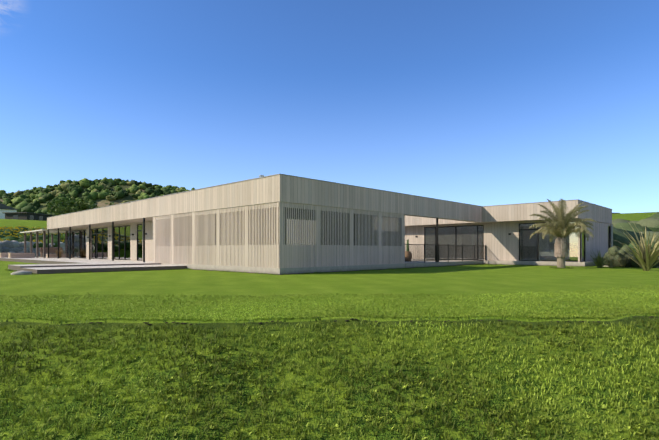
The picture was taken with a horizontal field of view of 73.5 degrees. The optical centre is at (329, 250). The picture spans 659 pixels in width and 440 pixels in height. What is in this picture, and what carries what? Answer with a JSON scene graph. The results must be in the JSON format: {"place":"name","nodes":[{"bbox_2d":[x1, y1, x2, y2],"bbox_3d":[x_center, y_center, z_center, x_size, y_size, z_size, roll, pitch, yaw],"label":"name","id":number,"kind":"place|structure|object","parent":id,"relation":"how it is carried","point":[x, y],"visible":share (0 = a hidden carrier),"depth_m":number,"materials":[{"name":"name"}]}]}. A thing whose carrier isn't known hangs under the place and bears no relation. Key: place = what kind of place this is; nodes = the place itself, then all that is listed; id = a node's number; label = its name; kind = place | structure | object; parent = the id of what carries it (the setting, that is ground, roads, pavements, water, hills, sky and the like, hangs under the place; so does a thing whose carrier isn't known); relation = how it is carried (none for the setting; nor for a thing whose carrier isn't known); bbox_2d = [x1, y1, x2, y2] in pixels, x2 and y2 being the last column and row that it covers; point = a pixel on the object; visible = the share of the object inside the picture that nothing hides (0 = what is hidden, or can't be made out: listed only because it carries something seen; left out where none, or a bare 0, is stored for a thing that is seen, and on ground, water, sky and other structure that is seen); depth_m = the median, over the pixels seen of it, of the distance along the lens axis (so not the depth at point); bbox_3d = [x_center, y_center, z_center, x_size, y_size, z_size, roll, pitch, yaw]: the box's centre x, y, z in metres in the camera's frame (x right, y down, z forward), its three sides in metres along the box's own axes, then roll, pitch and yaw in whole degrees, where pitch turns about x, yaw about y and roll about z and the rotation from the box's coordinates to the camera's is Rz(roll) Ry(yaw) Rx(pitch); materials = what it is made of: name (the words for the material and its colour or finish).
{"place":"outdoors","nodes":[
{"label":"outdoors","id":0,"kind":"place"},
{"bbox_2d":[40,247,63,256],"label":"bench timber","id":1,"kind":"object","parent":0,"point":[51,249],"visible":0.79,"depth_m":42.95,"materials":[{"name":"brown wood"}]},
{"bbox_2d":[0,177,194,214],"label":"wooded hill","id":2,"kind":"structure","parent":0,"point":[101,192],"depth_m":295.92,"materials":[{"name":"green plant"}]},
{"bbox_2d":[0,212,658,439],"bbox_3d":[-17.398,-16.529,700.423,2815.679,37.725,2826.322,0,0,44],"label":"lawn","id":3,"kind":"structure","parent":0,"point":[476,280],"depth_m":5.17,"materials":[{"name":"green plant"}]},
{"bbox_2d":[0,203,17,218],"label":"white neighbour house","id":4,"kind":"structure","parent":3,"relation":"on","point":[4,208],"depth_m":114.91,"materials":[{"name":"white paint"}]},
{"bbox_2d":[2,212,54,220],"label":"house","id":5,"kind":"structure","parent":3,"relation":"on","point":[25,216],"depth_m":106.21,"materials":[{"name":"grey"}]},
{"bbox_2d":[0,226,64,247],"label":"flowering hedge","id":6,"kind":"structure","parent":3,"relation":"on","point":[9,233],"depth_m":54.36,"materials":[{"name":"green plant"}]},
{"bbox_2d":[0,240,64,274],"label":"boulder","id":7,"kind":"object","parent":3,"relation":"on","point":[8,246],"depth_m":48.28,"materials":[{"name":"grey stone"}]},
{"bbox_2d":[47,198,77,212],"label":"garden tree","id":8,"kind":"object","parent":3,"relation":"on","point":[66,203],"visible":0.62,"depth_m":78.58,"materials":[{"name":"green plant"}]},
{"bbox_2d":[53,206,79,215],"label":"garden tree","id":9,"kind":"object","parent":3,"relation":"on","point":[59,210],"visible":0.5,"depth_m":72.64,"materials":[{"name":"green plant"}]},
{"bbox_2d":[74,199,93,210],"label":"garden tree","id":10,"kind":"object","parent":3,"relation":"on","point":[82,205],"visible":0.56,"depth_m":82.91,"materials":[{"name":"green plant"}]},
{"bbox_2d":[0,257,186,273],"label":"deck terrace","id":11,"kind":"structure","parent":3,"relation":"on","point":[54,265],"depth_m":21.00,"materials":[{"name":"grey concrete"}]},
{"bbox_2d":[0,253,65,257],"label":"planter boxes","id":12,"kind":"object","parent":11,"relation":"on","point":[17,255],"visible":0.81,"depth_m":38.79,"materials":[{"name":"grey concrete"}]},
{"bbox_2d":[20,229,65,257],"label":"pergola canopy","id":13,"kind":"object","parent":11,"relation":"on","point":[45,232],"visible":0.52,"depth_m":40.81,"materials":[{"name":"grey"}]},
{"bbox_2d":[53,248,62,257],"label":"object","id":14,"kind":"object","parent":11,"relation":"on","point":[60,250],"visible":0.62,"depth_m":37.91,"materials":[{"name":"green plant"}]},
{"bbox_2d":[5,263,588,274],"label":"fringe grass","id":15,"kind":"structure","parent":3,"relation":"on","point":[315,271],"depth_m":19.97,"materials":[{"name":"green plant"}]},
{"bbox_2d":[42,264,586,274],"bbox_3d":[1.244,0.906,21.301,26.517,0.020,6.601,0,0,-24],"label":"soil strip","id":16,"kind":"object","parent":3,"relation":"on","point":[282,274],"visible":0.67,"depth_m":19.52,"materials":[{"name":"brown soil"}]},
{"bbox_2d":[47,174,612,273],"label":"timber pavilion","id":17,"kind":"structure","parent":3,"relation":"on","point":[281,224],"depth_m":21.65,"materials":[{"name":"brown wood"}]},
{"bbox_2d":[405,239,411,260],"bbox_3d":[4.882,-0.019,27.501,0.540,1.390,0.540,0,0,44],"label":"potted cactus","id":18,"kind":"object","parent":17,"relation":"on","point":[410,255],"visible":0.58,"depth_m":27.33,"materials":[{"name":"green plant"}]},
{"bbox_2d":[405,244,485,262],"bbox_3d":[7.101,0.161,25.991,0.044,1.030,9.514,0,0,44],"label":"railing","id":19,"kind":"object","parent":17,"relation":"on","point":[474,252],"depth_m":26.02,"materials":[{"name":"black metal"}]},
{"bbox_2d":[539,243,577,260],"bbox_3d":[14.775,0.101,28.319,1.900,1.150,2.180,0,0,44],"label":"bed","id":20,"kind":"object","parent":17,"relation":"on","point":[570,257],"depth_m":27.96,"materials":[{"name":"fabric"}]},
{"bbox_2d":[529,199,595,267],"bbox_3d":[11.796,-0.868,22.380,2.945,3.608,3.089,0,0,-28],"label":"palm tree","id":21,"kind":"object","parent":3,"relation":"on","point":[562,227],"visible":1,"depth_m":22.19,"materials":[{"name":"green plant"}]},
{"bbox_2d":[590,250,612,267],"bbox_3d":[13.959,0.430,22.812,1.468,0.972,1.002,0,0,16],"label":"shrub","id":22,"kind":"object","parent":3,"relation":"on","point":[598,262],"visible":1,"depth_m":22.71,"materials":[{"name":"green plant"}]},
{"bbox_2d":[601,220,658,270],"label":"flax","id":23,"kind":"object","parent":3,"relation":"on","point":[646,256],"visible":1,"depth_m":19.40,"materials":[{"name":"green plant"}]},
{"bbox_2d":[603,240,658,267],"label":"shrubs","id":24,"kind":"object","parent":3,"relation":"on","point":[621,252],"visible":0.25,"depth_m":24.10,"materials":[{"name":"green plant"}]},
{"bbox_2d":[0,0,658,212],"label":"sky","id":25,"kind":"structure","parent":0,"point":[474,102],"materials":[{"name":"blue"}]},
{"bbox_2d":[602,254,616,267],"bbox_3d":[14.799,0.508,23.303,0.974,0.817,1.004,0,0,-5],"label":"shrub","id":26,"kind":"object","parent":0,"point":[610,262],"depth_m":23.20,"materials":[{"name":"green plant"}]},
{"bbox_2d":[615,255,628,266],"bbox_3d":[15.644,0.533,23.555,0.976,0.766,1.028,0,0,5],"label":"shrub","id":27,"kind":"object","parent":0,"point":[622,263],"depth_m":23.52,"materials":[{"name":"green plant"}]},
{"bbox_2d":[612,212,658,248],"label":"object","id":28,"kind":"object","parent":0,"point":[651,224],"visible":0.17,"depth_m":97.78,"materials":[{"name":"green plant"}]}
]}

